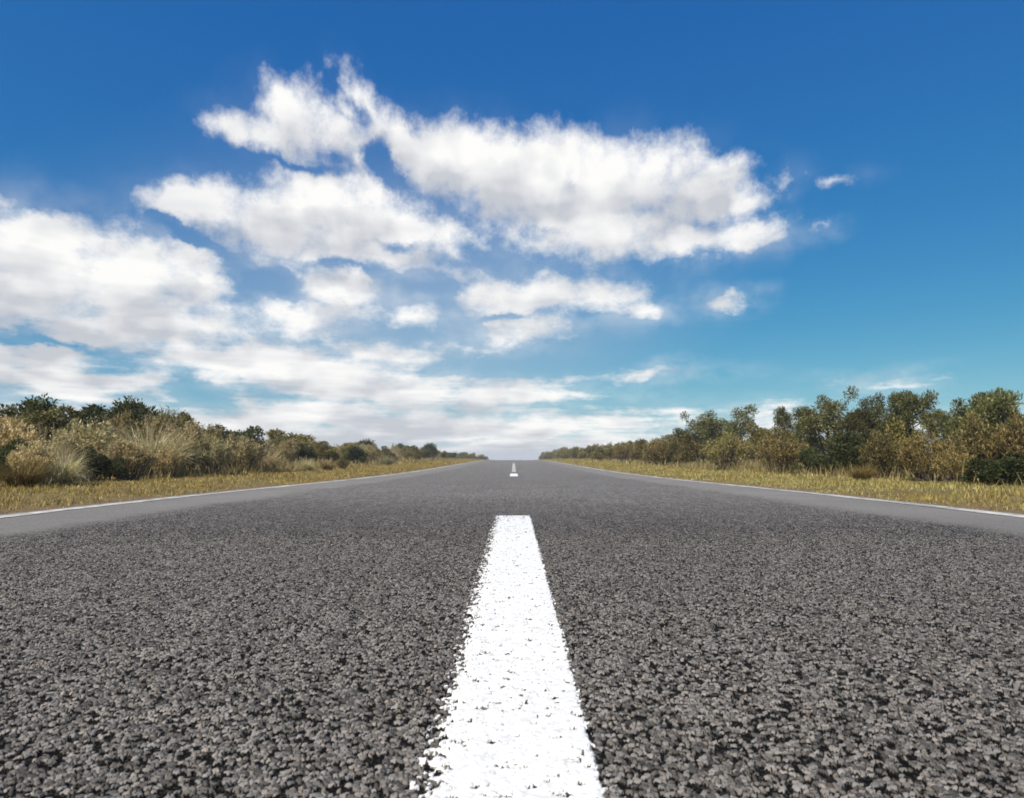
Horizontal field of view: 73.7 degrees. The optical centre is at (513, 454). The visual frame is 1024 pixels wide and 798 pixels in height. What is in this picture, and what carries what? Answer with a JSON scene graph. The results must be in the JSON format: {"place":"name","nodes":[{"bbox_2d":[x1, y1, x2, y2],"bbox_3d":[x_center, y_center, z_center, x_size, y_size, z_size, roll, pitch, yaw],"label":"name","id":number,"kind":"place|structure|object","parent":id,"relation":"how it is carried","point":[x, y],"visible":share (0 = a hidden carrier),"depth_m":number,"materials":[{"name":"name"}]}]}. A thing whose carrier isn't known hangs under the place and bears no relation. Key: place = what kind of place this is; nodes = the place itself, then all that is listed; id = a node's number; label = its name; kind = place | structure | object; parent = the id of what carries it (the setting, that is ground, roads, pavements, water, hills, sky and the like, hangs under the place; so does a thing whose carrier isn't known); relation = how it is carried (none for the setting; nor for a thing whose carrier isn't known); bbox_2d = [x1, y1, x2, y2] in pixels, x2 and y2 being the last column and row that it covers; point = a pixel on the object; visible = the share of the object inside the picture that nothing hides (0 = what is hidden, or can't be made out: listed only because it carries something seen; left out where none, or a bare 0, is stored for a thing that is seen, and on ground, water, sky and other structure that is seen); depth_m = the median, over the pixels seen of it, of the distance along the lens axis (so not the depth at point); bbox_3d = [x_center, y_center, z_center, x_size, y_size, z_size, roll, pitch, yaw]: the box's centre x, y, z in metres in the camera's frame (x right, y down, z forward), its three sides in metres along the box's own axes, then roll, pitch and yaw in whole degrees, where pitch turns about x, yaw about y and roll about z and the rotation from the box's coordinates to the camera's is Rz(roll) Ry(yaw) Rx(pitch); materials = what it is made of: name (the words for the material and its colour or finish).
{"place":"outdoors","nodes":[
{"label":"outdoors","id":0,"kind":"place"},
{"bbox_2d":[0,459,484,513],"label":"verge grass","id":1,"kind":"structure","parent":0,"point":[155,484],"depth_m":10.75,"materials":[{"name":"plant"}]},
{"bbox_2d":[0,460,1023,797],"bbox_3d":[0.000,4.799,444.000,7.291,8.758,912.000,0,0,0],"label":"road","id":2,"kind":"structure","parent":0,"point":[720,640],"depth_m":1.57,"materials":[{"name":"asphalt"}]},
{"bbox_2d":[0,460,481,517],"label":"edge line","id":3,"kind":"object","parent":2,"relation":"on","point":[20,514],"visible":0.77,"depth_m":6.38,"materials":[{"name":"paint"}]},
{"bbox_2d":[410,515,607,797],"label":"line dash","id":4,"kind":"object","parent":2,"relation":"on","point":[476,760],"visible":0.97,"depth_m":1.15,"materials":[{"name":"paint"}]},
{"bbox_2d":[545,460,1023,517],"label":"edge line","id":5,"kind":"object","parent":2,"relation":"on","point":[998,513],"visible":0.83,"depth_m":6.47,"materials":[{"name":"paint"}]},
{"bbox_2d":[0,459,1023,513],"bbox_3d":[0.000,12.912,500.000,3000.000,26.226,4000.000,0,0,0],"label":"ground","id":6,"kind":"structure","parent":0,"point":[111,499],"depth_m":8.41,"materials":[{"name":"plant"}]},
{"bbox_2d":[0,439,28,480],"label":"dark green bush","id":7,"kind":"object","parent":6,"relation":"on","point":[5,451],"visible":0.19,"depth_m":9.56,"materials":[{"name":"green plant"}]},
{"bbox_2d":[0,413,47,471],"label":"straw shrub","id":8,"kind":"object","parent":6,"relation":"on","point":[10,429],"visible":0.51,"depth_m":10.13,"materials":[{"name":"beige plant"}]},
{"bbox_2d":[8,416,50,447],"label":"brown shrub","id":9,"kind":"object","parent":6,"relation":"on","point":[41,430],"visible":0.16,"depth_m":13.39,"materials":[{"name":"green plant"}]},
{"bbox_2d":[0,392,60,449],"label":"dark green bush","id":10,"kind":"object","parent":6,"relation":"on","point":[32,405],"visible":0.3,"depth_m":16.09,"materials":[{"name":"green plant"}]},
{"bbox_2d":[5,440,57,484],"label":"straw shrub","id":11,"kind":"object","parent":6,"relation":"on","point":[37,447],"visible":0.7,"depth_m":9.47,"materials":[{"name":"beige plant"}]},
{"bbox_2d":[0,454,70,487],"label":"golden tussock","id":12,"kind":"object","parent":6,"relation":"on","point":[15,477],"visible":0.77,"depth_m":8.79,"materials":[{"name":"plant"}]},
{"bbox_2d":[13,403,85,448],"bbox_3d":[-10.459,-0.544,15.631,1.554,1.295,1.519,0,0,-10],"label":"olive bush","id":13,"kind":"object","parent":6,"relation":"on","point":[47,419],"visible":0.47,"depth_m":15.33,"materials":[{"name":"green plant"}]},
{"bbox_2d":[27,423,95,474],"bbox_3d":[-7.446,-0.065,10.836,1.906,0.912,1.638,0,0,-25],"label":"straw tussock","id":14,"kind":"object","parent":6,"relation":"on","point":[60,451],"visible":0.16,"depth_m":10.86,"materials":[{"name":"plant"}]},
{"bbox_2d":[42,446,95,484],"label":"straw tussock","id":15,"kind":"object","parent":6,"relation":"on","point":[68,472],"visible":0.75,"depth_m":9.84,"materials":[{"name":"plant"}]},
{"bbox_2d":[56,440,98,477],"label":"dark green bush","id":16,"kind":"object","parent":6,"relation":"on","point":[91,455],"visible":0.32,"depth_m":11.34,"materials":[{"name":"green plant"}]},
{"bbox_2d":[43,416,129,455],"bbox_3d":[-7.968,-0.167,12.768,1.393,1.123,1.347,0,0,12],"label":"straw shrub","id":17,"kind":"object","parent":6,"relation":"on","point":[99,439],"visible":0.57,"depth_m":12.54,"materials":[{"name":"beige plant"}]},
{"bbox_2d":[85,453,130,480],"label":"dark green bush","id":18,"kind":"object","parent":6,"relation":"on","point":[104,464],"visible":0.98,"depth_m":11.47,"materials":[{"name":"green plant"}]},
{"bbox_2d":[67,403,148,447],"bbox_3d":[-11.377,-0.680,18.774,2.757,1.558,2.336,0,0,-43],"label":"dark green bush","id":19,"kind":"object","parent":6,"relation":"on","point":[93,410],"visible":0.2,"depth_m":18.36,"materials":[{"name":"green plant"}]},
{"bbox_2d":[91,407,149,444],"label":"brown shrub","id":20,"kind":"object","parent":6,"relation":"on","point":[115,422],"visible":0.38,"depth_m":16.53,"materials":[{"name":"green plant"}]},
{"bbox_2d":[98,437,157,479],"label":"straw shrub","id":21,"kind":"object","parent":6,"relation":"on","point":[136,456],"visible":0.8,"depth_m":12.22,"materials":[{"name":"beige plant"}]},
{"bbox_2d":[107,395,161,444],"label":"dark green bush","id":22,"kind":"object","parent":6,"relation":"on","point":[135,406],"visible":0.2,"depth_m":20.37,"materials":[{"name":"green plant"}]},
{"bbox_2d":[87,413,224,473],"bbox_3d":[-7.850,-0.238,14.537,3.562,1.293,3.580,0,0,0],"label":"straw tussock","id":23,"kind":"object","parent":6,"relation":"on","point":[155,446],"visible":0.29,"depth_m":14.31,"materials":[{"name":"plant"}]},
{"bbox_2d":[139,405,185,443],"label":"brown shrub","id":24,"kind":"object","parent":6,"relation":"on","point":[165,418],"visible":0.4,"depth_m":18.45,"materials":[{"name":"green plant"}]},
{"bbox_2d":[151,443,186,477],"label":"straw shrub","id":25,"kind":"object","parent":6,"relation":"on","point":[172,459],"visible":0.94,"depth_m":13.44,"materials":[{"name":"beige plant"}]},
{"bbox_2d":[153,421,213,471],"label":"straw shrub","id":26,"kind":"object","parent":6,"relation":"on","point":[195,429],"visible":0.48,"depth_m":16.00,"materials":[{"name":"beige plant"}]},
{"bbox_2d":[176,410,204,434],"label":"olive bush","id":27,"kind":"object","parent":6,"relation":"on","point":[186,417],"visible":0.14,"depth_m":22.59,"materials":[{"name":"green plant"}]},
{"bbox_2d":[188,433,233,474],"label":"straw shrub","id":28,"kind":"object","parent":6,"relation":"on","point":[222,453],"visible":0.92,"depth_m":16.15,"materials":[{"name":"beige plant"}]},
{"bbox_2d":[199,423,231,444],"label":"brown shrub","id":29,"kind":"object","parent":6,"relation":"on","point":[210,431],"visible":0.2,"depth_m":21.09,"materials":[{"name":"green plant"}]},
{"bbox_2d":[213,424,227,437],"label":"olive bush","id":30,"kind":"object","parent":6,"relation":"on","point":[222,428],"visible":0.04,"depth_m":24.45,"materials":[{"name":"green plant"}]},
{"bbox_2d":[0,447,471,483],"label":"undergrowth","id":31,"kind":"object","parent":6,"relation":"on","point":[288,465],"visible":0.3,"depth_m":19.23,"materials":[{"name":"plant"}]},
{"bbox_2d":[218,433,266,471],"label":"straw shrub","id":32,"kind":"object","parent":6,"relation":"on","point":[245,452],"visible":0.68,"depth_m":18.39,"materials":[{"name":"beige plant"}]},
{"bbox_2d":[224,425,266,450],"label":"dark green bush","id":33,"kind":"object","parent":6,"relation":"on","point":[249,433],"visible":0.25,"depth_m":26.82,"materials":[{"name":"green plant"}]},
{"bbox_2d":[262,439,276,455],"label":"straw shrub","id":34,"kind":"object","parent":6,"relation":"on","point":[268,441],"visible":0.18,"depth_m":29.12,"materials":[{"name":"beige plant"}]},
{"bbox_2d":[250,443,300,470],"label":"straw tussock","id":35,"kind":"object","parent":6,"relation":"on","point":[272,463],"visible":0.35,"depth_m":20.14,"materials":[{"name":"plant"}]},
{"bbox_2d":[265,434,286,444],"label":"olive bush","id":36,"kind":"object","parent":6,"relation":"on","point":[278,438],"visible":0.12,"depth_m":29.82,"materials":[{"name":"green plant"}]},
{"bbox_2d":[273,438,300,463],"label":"straw shrub","id":37,"kind":"object","parent":6,"relation":"on","point":[290,447],"visible":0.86,"depth_m":25.35,"materials":[{"name":"beige plant"}]},
{"bbox_2d":[265,428,314,446],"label":"olive bush","id":38,"kind":"object","parent":6,"relation":"on","point":[299,439],"visible":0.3,"depth_m":36.51,"materials":[{"name":"green plant"}]},
{"bbox_2d":[293,443,309,461],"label":"dark green bush","id":39,"kind":"object","parent":6,"relation":"on","point":[303,452],"visible":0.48,"depth_m":27.91,"materials":[{"name":"green plant"}]},
{"bbox_2d":[291,455,319,471],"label":"straw tussock","id":40,"kind":"object","parent":6,"relation":"on","point":[306,466],"visible":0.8,"depth_m":20.93,"materials":[{"name":"plant"}]},
{"bbox_2d":[301,448,319,460],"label":"dark green bush","id":41,"kind":"object","parent":6,"relation":"on","point":[315,456],"visible":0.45,"depth_m":30.61,"materials":[{"name":"green plant"}]},
{"bbox_2d":[313,440,330,459],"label":"olive bush","id":42,"kind":"object","parent":6,"relation":"on","point":[321,442],"visible":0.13,"depth_m":35.92,"materials":[{"name":"green plant"}]},
{"bbox_2d":[314,443,336,460],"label":"olive bush","id":43,"kind":"object","parent":6,"relation":"on","point":[319,451],"visible":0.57,"depth_m":34.94,"materials":[{"name":"green plant"}]},
{"bbox_2d":[319,459,336,469],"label":"golden tussock","id":44,"kind":"object","parent":6,"relation":"on","point":[328,467],"visible":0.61,"depth_m":23.46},
{"bbox_2d":[322,446,343,460],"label":"olive bush","id":45,"kind":"object","parent":6,"relation":"on","point":[332,450],"visible":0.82,"depth_m":35.09,"materials":[{"name":"green plant"}]},
{"bbox_2d":[335,459,349,469],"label":"brown shrub","id":46,"kind":"object","parent":6,"relation":"on","point":[341,463],"visible":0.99,"depth_m":26.30,"materials":[{"name":"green plant"}]},
{"bbox_2d":[339,448,347,460],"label":"olive bush","id":47,"kind":"object","parent":6,"relation":"on","point":[342,451],"visible":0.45,"depth_m":38.10,"materials":[{"name":"green plant"}]},
{"bbox_2d":[339,443,355,452],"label":"olive bush","id":48,"kind":"object","parent":6,"relation":"on","point":[345,445],"visible":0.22,"depth_m":43.49,"materials":[{"name":"green plant"}]},
{"bbox_2d":[345,445,368,463],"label":"dark green bush","id":49,"kind":"object","parent":6,"relation":"on","point":[353,455],"visible":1,"depth_m":35.59,"materials":[{"name":"green plant"}]},
{"bbox_2d":[350,438,376,445],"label":"dark green bush","id":50,"kind":"object","parent":6,"relation":"on","point":[366,441],"visible":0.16,"depth_m":55.97,"materials":[{"name":"green plant"}]},
{"bbox_2d":[357,444,369,460],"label":"straw shrub","id":51,"kind":"object","parent":6,"relation":"on","point":[364,447],"visible":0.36,"depth_m":40.23,"materials":[{"name":"beige plant"}]},
{"bbox_2d":[366,445,377,458],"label":"straw shrub","id":52,"kind":"object","parent":6,"relation":"on","point":[371,449],"visible":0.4,"depth_m":47.15,"materials":[{"name":"beige plant"}]},
{"bbox_2d":[370,444,385,459],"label":"olive bush","id":53,"kind":"object","parent":6,"relation":"on","point":[379,455],"visible":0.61,"depth_m":49.01,"materials":[{"name":"green plant"}]},
{"bbox_2d":[374,453,396,464],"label":"straw tussock","id":54,"kind":"object","parent":6,"relation":"on","point":[389,460],"visible":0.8,"depth_m":36.12,"materials":[{"name":"plant"}]},
{"bbox_2d":[382,448,397,460],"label":"olive bush","id":55,"kind":"object","parent":6,"relation":"on","point":[387,451],"visible":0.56,"depth_m":51.23,"materials":[{"name":"green plant"}]},
{"bbox_2d":[390,443,399,454],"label":"straw shrub","id":56,"kind":"object","parent":6,"relation":"on","point":[395,448],"visible":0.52,"depth_m":69.32,"materials":[{"name":"beige plant"}]},
{"bbox_2d":[397,446,407,457],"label":"olive bush","id":57,"kind":"object","parent":6,"relation":"on","point":[403,450],"visible":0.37,"depth_m":77.43,"materials":[{"name":"green plant"}]},
{"bbox_2d":[397,443,415,450],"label":"dark green bush","id":58,"kind":"object","parent":6,"relation":"on","point":[400,445],"visible":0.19,"depth_m":79.18,"materials":[{"name":"green plant"}]},
{"bbox_2d":[400,448,414,457],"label":"olive bush","id":59,"kind":"object","parent":6,"relation":"on","point":[409,453],"visible":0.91,"depth_m":69.17,"materials":[{"name":"green plant"}]},
{"bbox_2d":[412,447,421,459],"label":"olive bush","id":60,"kind":"object","parent":6,"relation":"on","point":[418,454],"visible":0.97,"depth_m":59.70,"materials":[{"name":"green plant"}]},
{"bbox_2d":[421,447,428,458],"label":"olive bush","id":61,"kind":"object","parent":6,"relation":"on","point":[425,453],"visible":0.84,"depth_m":70.69,"materials":[{"name":"green plant"}]},
{"bbox_2d":[418,442,438,457],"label":"dark green bush","id":62,"kind":"object","parent":6,"relation":"on","point":[430,447],"visible":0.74,"depth_m":85.80,"materials":[{"name":"green plant"}]},
{"bbox_2d":[568,446,579,458],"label":"brown shrub","id":63,"kind":"object","parent":6,"relation":"on","point":[575,452],"visible":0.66,"depth_m":87.83,"materials":[{"name":"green plant"}]},
{"bbox_2d":[576,447,588,458],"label":"olive bush","id":64,"kind":"object","parent":6,"relation":"on","point":[582,454],"visible":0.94,"depth_m":85.56,"materials":[{"name":"green plant"}]},
{"bbox_2d":[589,446,610,459],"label":"olive bush","id":65,"kind":"object","parent":6,"relation":"on","point":[598,453],"visible":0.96,"depth_m":63.85,"materials":[{"name":"green plant"}]},
{"bbox_2d":[602,441,616,459],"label":"brown shrub","id":66,"kind":"object","parent":6,"relation":"on","point":[608,445],"visible":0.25,"depth_m":64.34,"materials":[{"name":"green plant"}]},
{"bbox_2d":[604,446,618,459],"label":"olive bush","id":67,"kind":"object","parent":6,"relation":"on","point":[612,454],"visible":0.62,"depth_m":60.74,"materials":[{"name":"green plant"}]},
{"bbox_2d":[613,441,634,460],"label":"brown shrub","id":68,"kind":"object","parent":6,"relation":"on","point":[623,452],"visible":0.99,"depth_m":51.65,"materials":[{"name":"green plant"}]},
{"bbox_2d":[628,438,645,460],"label":"olive bush","id":69,"kind":"object","parent":6,"relation":"on","point":[637,454],"visible":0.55,"depth_m":51.91,"materials":[{"name":"green plant"}]},
{"bbox_2d":[642,439,669,464],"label":"brown shrub","id":70,"kind":"object","parent":6,"relation":"on","point":[649,448],"visible":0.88,"depth_m":36.84,"materials":[{"name":"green plant"}]},
{"bbox_2d":[647,440,671,464],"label":"olive bush","id":71,"kind":"object","parent":6,"relation":"on","point":[667,461],"visible":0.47,"depth_m":36.95,"materials":[{"name":"green plant"}]},
{"bbox_2d":[632,433,706,458],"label":"olive bush","id":72,"kind":"object","parent":6,"relation":"on","point":[666,437],"visible":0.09,"depth_m":52.80,"materials":[{"name":"green plant"}]},
{"bbox_2d":[662,435,679,462],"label":"olive bush","id":73,"kind":"object","parent":6,"relation":"on","point":[673,445],"visible":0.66,"depth_m":36.45,"materials":[{"name":"green plant"}]},
{"bbox_2d":[671,431,704,465],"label":"olive bush","id":74,"kind":"object","parent":6,"relation":"on","point":[687,452],"visible":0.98,"depth_m":32.58,"materials":[{"name":"green plant"}]},
{"bbox_2d":[672,411,717,462],"bbox_3d":[10.158,-0.917,37.736,2.720,3.031,2.442,0,0,27],"label":"tree","id":75,"kind":"object","parent":6,"relation":"on","point":[679,431],"visible":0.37,"depth_m":37.47,"materials":[{"name":"green plant"}]},
{"bbox_2d":[691,404,759,459],"bbox_3d":[10.363,-0.971,33.564,3.281,3.065,2.446,0,0,17],"label":"tree","id":76,"kind":"object","parent":6,"relation":"on","point":[708,427],"visible":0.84,"depth_m":33.34,"materials":[{"name":"green plant"}]},
{"bbox_2d":[699,430,755,470],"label":"brown shrub","id":77,"kind":"object","parent":6,"relation":"on","point":[725,449],"visible":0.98,"depth_m":22.81,"materials":[{"name":"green plant"}]},
{"bbox_2d":[737,420,776,463],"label":"olive bush","id":78,"kind":"object","parent":6,"relation":"on","point":[757,432],"visible":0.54,"depth_m":29.53,"materials":[{"name":"green plant"}]},
{"bbox_2d":[747,427,787,459],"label":"olive bush","id":79,"kind":"object","parent":6,"relation":"on","point":[773,428],"visible":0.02,"depth_m":33.37,"materials":[{"name":"green plant"}]},
{"bbox_2d":[753,426,811,473],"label":"brown shrub","id":80,"kind":"object","parent":6,"relation":"on","point":[780,455],"visible":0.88,"depth_m":18.39,"materials":[{"name":"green plant"}]},
{"bbox_2d":[552,453,1023,486],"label":"undergrowth","id":81,"kind":"object","parent":6,"relation":"on","point":[749,467],"visible":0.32,"depth_m":19.14,"materials":[{"name":"plant"}]},
{"bbox_2d":[772,405,814,446],"bbox_3d":[10.013,-0.651,24.258,1.557,2.257,1.678,0,0,24],"label":"tree","id":82,"kind":"object","parent":6,"relation":"on","point":[783,420],"visible":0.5,"depth_m":24.27,"materials":[{"name":"green plant"}]},
{"bbox_2d":[764,434,828,456],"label":"olive bush","id":83,"kind":"object","parent":6,"relation":"on","point":[824,446],"visible":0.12,"depth_m":28.75,"materials":[{"name":"green plant"}]},
{"bbox_2d":[789,446,828,474],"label":"dark green bush","id":84,"kind":"object","parent":6,"relation":"on","point":[809,457],"visible":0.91,"depth_m":16.62,"materials":[{"name":"green plant"}]},
{"bbox_2d":[797,385,869,455],"bbox_3d":[9.271,-0.756,19.873,2.078,2.545,1.866,0,0,31],"label":"tree","id":85,"kind":"object","parent":6,"relation":"on","point":[829,419],"visible":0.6,"depth_m":19.84,"materials":[{"name":"green plant"}]},
{"bbox_2d":[819,430,871,474],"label":"dark green bush","id":86,"kind":"object","parent":6,"relation":"on","point":[843,449],"visible":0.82,"depth_m":15.94,"materials":[{"name":"green plant"}]},
{"bbox_2d":[837,391,885,446],"bbox_3d":[9.681,-0.640,18.737,1.118,2.261,1.500,0,0,56],"label":"tree","id":87,"kind":"object","parent":6,"relation":"on","point":[861,419],"visible":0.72,"depth_m":18.55,"materials":[{"name":"green plant"}]},
{"bbox_2d":[841,459,883,479],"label":"golden tussock","id":88,"kind":"object","parent":6,"relation":"on","point":[863,474],"visible":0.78,"depth_m":12.32,"materials":[{"name":"plant"}]},
{"bbox_2d":[856,429,906,478],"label":"brown shrub","id":89,"kind":"object","parent":6,"relation":"on","point":[884,454],"visible":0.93,"depth_m":13.04,"materials":[{"name":"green plant"}]},
{"bbox_2d":[872,417,925,476],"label":"olive bush","id":90,"kind":"object","parent":6,"relation":"on","point":[896,433],"visible":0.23,"depth_m":14.02,"materials":[{"name":"green plant"}]},
{"bbox_2d":[870,389,939,439],"bbox_3d":[9.821,-0.604,17.188,1.730,2.114,1.606,0,0,-2],"label":"tree","id":91,"kind":"object","parent":6,"relation":"on","point":[905,406],"visible":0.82,"depth_m":16.80,"materials":[{"name":"green plant"}]},
{"bbox_2d":[894,430,958,480],"bbox_3d":[6.749,0.026,11.116,0.932,0.874,0.790,0,0,21],"label":"brown shrub","id":92,"kind":"object","parent":6,"relation":"on","point":[921,468],"visible":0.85,"depth_m":11.13,"materials":[{"name":"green plant"}]},
{"bbox_2d":[911,408,954,458],"bbox_3d":[10.160,-0.375,16.332,1.230,1.484,1.083,0,0,-45],"label":"tree","id":93,"kind":"object","parent":6,"relation":"on","point":[932,422],"visible":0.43,"depth_m":16.07,"materials":[{"name":"green plant"}]},
{"bbox_2d":[931,442,978,482],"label":"brown shrub","id":94,"kind":"object","parent":6,"relation":"on","point":[955,460],"visible":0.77,"depth_m":10.39,"materials":[{"name":"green plant"}]},
{"bbox_2d":[941,410,992,477],"bbox_3d":[8.213,-0.167,12.225,0.889,1.335,0.947,0,0,2],"label":"olive bush","id":95,"kind":"object","parent":6,"relation":"on","point":[964,416],"visible":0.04,"depth_m":12.14,"materials":[{"name":"green plant"}]},
{"bbox_2d":[935,409,1017,482],"bbox_3d":[7.299,-0.122,10.604,1.226,1.188,1.184,0,0,-33],"label":"brown shrub","id":96,"kind":"object","parent":6,"relation":"on","point":[967,438],"visible":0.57,"depth_m":10.53,"materials":[{"name":"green plant"}]},
{"bbox_2d":[938,389,1023,441],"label":"tree","id":97,"kind":"object","parent":6,"relation":"on","point":[957,414],"visible":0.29,"depth_m":13.80,"materials":[{"name":"green plant"}]},
{"bbox_2d":[960,453,1023,484],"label":"dark green bush","id":98,"kind":"object","parent":6,"relation":"on","point":[1005,467],"visible":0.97,"depth_m":9.63,"materials":[{"name":"green plant"}]},
{"bbox_2d":[966,387,1022,442],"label":"tree","id":99,"kind":"object","parent":6,"relation":"on","point":[995,410],"visible":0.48,"depth_m":12.75,"materials":[{"name":"green plant"}]},
{"bbox_2d":[978,408,1023,483],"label":"brown shrub","id":100,"kind":"object","parent":6,"relation":"on","point":[1012,437],"visible":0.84,"depth_m":9.96,"materials":[{"name":"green plant"}]},
{"bbox_2d":[0,0,1023,459],"label":"sky","id":101,"kind":"structure","parent":0,"point":[494,229],"materials":[{"name":"blue"}]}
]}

